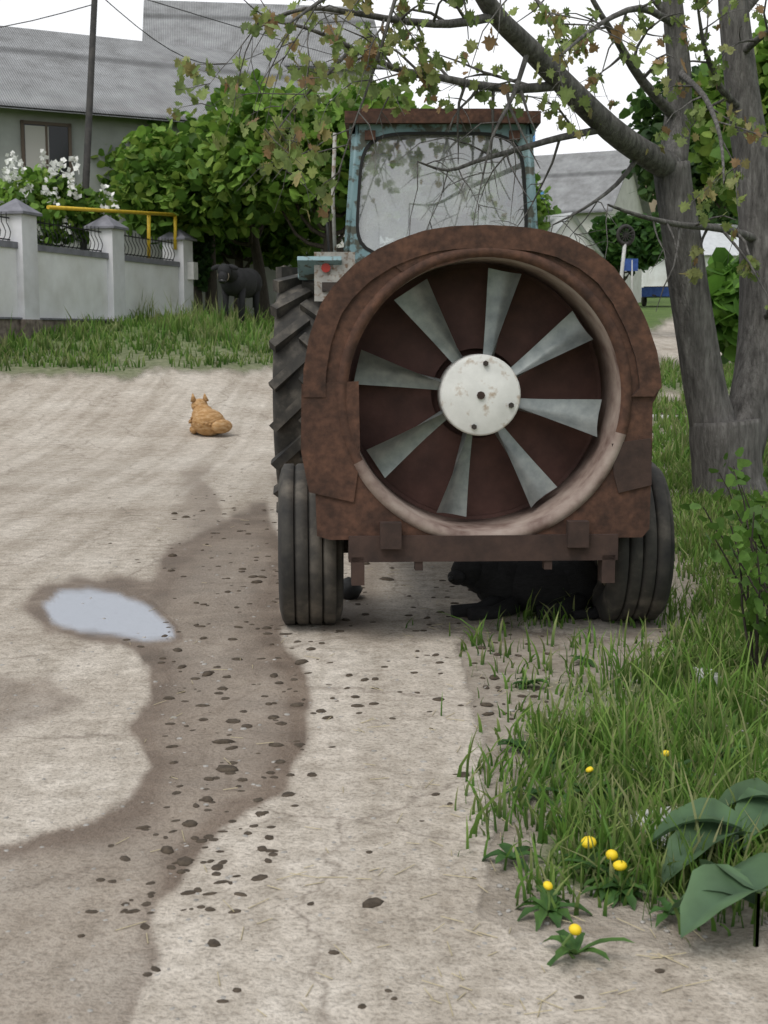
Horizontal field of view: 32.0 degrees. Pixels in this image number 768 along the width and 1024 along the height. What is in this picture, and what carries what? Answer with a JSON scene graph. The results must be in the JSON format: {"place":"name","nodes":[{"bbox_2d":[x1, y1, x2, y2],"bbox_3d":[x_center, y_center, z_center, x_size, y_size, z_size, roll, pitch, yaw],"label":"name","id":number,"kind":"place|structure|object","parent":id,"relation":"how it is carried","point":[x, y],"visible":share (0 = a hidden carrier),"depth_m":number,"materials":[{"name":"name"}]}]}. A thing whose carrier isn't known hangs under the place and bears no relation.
{"place":"outdoors","nodes":[
{"label":"outdoors","id":0,"kind":"place"},
{"bbox_2d":[0,319,767,1023],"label":"road","id":1,"kind":"structure","parent":0,"point":[136,459],"depth_m":3.73,"materials":[{"name":"concrete"}]},
{"bbox_2d":[188,393,231,435],"bbox_3d":[-1.910,-1.061,14.589,0.462,0.444,0.736,-2,8,-14],"label":"dog","id":2,"kind":"object","parent":1,"relation":"on","point":[205,420],"visible":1,"depth_m":14.35,"materials":[{"name":"fur"}]},
{"bbox_2d":[0,391,767,1020],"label":"debris","id":3,"kind":"object","parent":1,"relation":"on","point":[350,593],"visible":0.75,"depth_m":3.42,"materials":[{"name":"brown soil"}]},
{"bbox_2d":[278,225,674,624],"bbox_3d":[0.280,-0.536,7.064,1.590,1.605,4.050,0,8,-3],"label":"sprayer","id":4,"kind":"object","parent":1,"relation":"on","point":[479,392],"visible":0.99,"depth_m":5.25,"materials":[{"name":"metal"}]},
{"bbox_2d":[448,560,602,620],"bbox_3d":[0.627,0.316,5.795,0.714,0.261,0.383,0,8,-2],"label":"black dog","id":5,"kind":"object","parent":1,"relation":"on","point":[505,587],"visible":0.77,"depth_m":5.72},
{"bbox_2d":[0,289,767,949],"bbox_3d":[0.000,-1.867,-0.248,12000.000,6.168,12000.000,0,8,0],"label":"ground","id":6,"kind":"structure","parent":0,"point":[596,924],"depth_m":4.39,"materials":[{"name":"green plant"}]},
{"bbox_2d":[0,149,121,247],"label":"flowering bush","id":7,"kind":"object","parent":6,"relation":"on","point":[37,200],"depth_m":24.38,"materials":[{"name":"white plant"}]},
{"bbox_2d":[80,0,97,249],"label":"utility pole","id":8,"kind":"object","parent":6,"relation":"on","point":[89,115],"visible":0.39,"depth_m":24.68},
{"bbox_2d":[0,0,601,97],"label":"wires","id":9,"kind":"object","parent":8,"relation":"attached to","point":[198,15],"visible":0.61,"depth_m":27.67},
{"bbox_2d":[0,198,197,342],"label":"fence","id":10,"kind":"object","parent":6,"relation":"on","point":[106,276],"visible":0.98,"depth_m":23.47,"materials":[{"name":"white paint"}]},
{"bbox_2d":[46,205,176,257],"bbox_3d":[-5.008,-4.544,25.147,0.136,2.461,4.505,3,8,20],"label":"gas pipe","id":11,"kind":"object","parent":6,"relation":"on","point":[147,213],"visible":0.72,"depth_m":25.91,"materials":[{"name":"yellow metal"}]},
{"bbox_2d":[91,120,177,205],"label":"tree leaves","id":12,"kind":"object","parent":6,"relation":"on","point":[111,156],"visible":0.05,"depth_m":30.19,"materials":[{"name":"green plant"}]},
{"bbox_2d":[0,26,323,313],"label":"house","id":13,"kind":"structure","parent":6,"relation":"on","point":[43,83],"depth_m":30.97,"materials":[{"name":"paint"}]},
{"bbox_2d":[105,119,263,313],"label":"tree leaves","id":14,"kind":"object","parent":6,"relation":"on","point":[152,179],"depth_m":27.19,"materials":[{"name":"green plant"}]},
{"bbox_2d":[193,232,214,308],"bbox_3d":[-3.832,-5.257,28.289,0.596,2.445,0.596,0,8,0],"label":"bush","id":15,"kind":"object","parent":6,"relation":"on","point":[202,252],"depth_m":28.17,"materials":[{"name":"green plant"}]},
{"bbox_2d":[129,73,313,321],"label":"tree leaves","id":16,"kind":"object","parent":6,"relation":"on","point":[190,125],"depth_m":28.22,"materials":[{"name":"green plant"}]},
{"bbox_2d":[211,263,261,323],"bbox_3d":[-2.734,-4.067,25.115,0.528,1.093,1.944,2,8,12],"label":"black calf","id":17,"kind":"object","parent":6,"relation":"on","point":[239,284],"visible":0.98,"depth_m":24.80},
{"bbox_2d":[159,215,324,310],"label":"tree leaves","id":18,"kind":"object","parent":6,"relation":"on","point":[282,244],"depth_m":30.80,"materials":[{"name":"green plant"}]},
{"bbox_2d":[142,0,385,248],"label":"white house brick","id":19,"kind":"object","parent":6,"relation":"on","point":[165,24],"visible":0.12,"depth_m":44.32,"materials":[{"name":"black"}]},
{"bbox_2d":[188,68,475,251],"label":"tree leaves","id":20,"kind":"object","parent":6,"relation":"on","point":[230,167],"depth_m":25.71,"materials":[{"name":"green plant"}]},
{"bbox_2d":[268,108,540,512],"bbox_3d":[0.380,-1.456,10.245,2.213,2.738,4.035,0,8,0],"label":"tractor","id":21,"kind":"object","parent":6,"relation":"on","point":[303,288],"visible":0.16,"depth_m":8.73,"materials":[{"name":"paint"}]},
{"bbox_2d":[336,163,484,250],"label":"tree leaves","id":22,"kind":"object","parent":6,"relation":"on","point":[450,196],"depth_m":33.28,"materials":[{"name":"green plant"}]},
{"bbox_2d":[173,0,767,498],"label":"maple tree","id":23,"kind":"object","parent":6,"relation":"on","point":[721,422],"visible":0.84,"depth_m":9.30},
{"bbox_2d":[166,0,767,309],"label":"maple leaves","id":24,"kind":"object","parent":23,"relation":"attached to","point":[270,147],"visible":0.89,"depth_m":7.07,"materials":[{"name":"green plant"}]},
{"bbox_2d":[439,163,561,230],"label":"tree leaves","id":25,"kind":"object","parent":6,"relation":"on","point":[487,214],"visible":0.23,"depth_m":57.24,"materials":[{"name":"green plant"}]},
{"bbox_2d":[543,212,603,256],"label":"white shed","id":26,"kind":"structure","parent":6,"relation":"on","point":[574,223],"depth_m":58.19,"materials":[{"name":"paint"}]},
{"bbox_2d":[534,150,651,302],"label":"house","id":27,"kind":"structure","parent":6,"relation":"on","point":[576,181],"depth_m":79.26,"materials":[{"name":"white brick"}]},
{"bbox_2d":[482,655,767,965],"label":"weeds","id":28,"kind":"object","parent":6,"relation":"on","point":[713,889],"visible":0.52,"depth_m":2.87,"materials":[{"name":"green plant"}]},
{"bbox_2d":[588,211,664,280],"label":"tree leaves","id":29,"kind":"object","parent":6,"relation":"on","point":[644,248],"depth_m":69.54,"materials":[{"name":"green plant"}]},
{"bbox_2d":[616,224,637,291],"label":"ring post","id":30,"kind":"object","parent":6,"relation":"on","point":[631,265],"visible":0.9,"depth_m":44.24,"materials":[{"name":"metal"}]},
{"bbox_2d":[543,461,767,958],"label":"plants","id":31,"kind":"object","parent":6,"relation":"on","point":[620,867],"visible":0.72,"depth_m":4.45,"materials":[{"name":"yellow plant"}]},
{"bbox_2d":[641,286,669,305],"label":"blue cart","id":32,"kind":"object","parent":6,"relation":"on","point":[651,292],"visible":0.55,"depth_m":72.44,"materials":[{"name":"paint"}]},
{"bbox_2d":[631,667,717,856],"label":"kerb stones","id":33,"kind":"object","parent":6,"relation":"on","point":[716,681],"visible":0.07,"depth_m":3.29,"materials":[{"name":"concrete"}]},
{"bbox_2d":[641,224,738,290],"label":"house","id":34,"kind":"structure","parent":6,"relation":"on","point":[656,275],"depth_m":99.71,"materials":[{"name":"white paint"}]},
{"bbox_2d":[651,201,737,224],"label":"tree leaves","id":35,"kind":"object","parent":6,"relation":"on","point":[713,212],"visible":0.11,"depth_m":104.16,"materials":[{"name":"green plant"}]},
{"bbox_2d":[706,247,738,363],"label":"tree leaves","id":36,"kind":"object","parent":6,"relation":"on","point":[722,277],"visible":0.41,"depth_m":16.19,"materials":[{"name":"green plant"}]},
{"bbox_2d":[680,447,767,648],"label":"shrub leaves","id":37,"kind":"object","parent":6,"relation":"on","point":[747,560],"visible":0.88,"depth_m":4.65,"materials":[{"name":"green plant"}]},
{"bbox_2d":[0,0,767,246],"label":"sky","id":38,"kind":"structure","parent":0,"point":[619,82],"materials":[{"name":"white"}]},
{"bbox_2d":[649,194,656,211],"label":"ruin","id":39,"kind":"object","parent":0,"point":[653,204],"depth_m":141.96,"materials":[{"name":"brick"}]},
{"bbox_2d":[619,65,730,219],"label":"tree leaves","id":40,"kind":"object","parent":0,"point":[644,108],"depth_m":36.15,"materials":[{"name":"green plant"}]},
{"bbox_2d":[688,17,767,216],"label":"tree leaves","id":41,"kind":"object","parent":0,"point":[706,147],"visible":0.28,"depth_m":22.42,"materials":[{"name":"green plant"}]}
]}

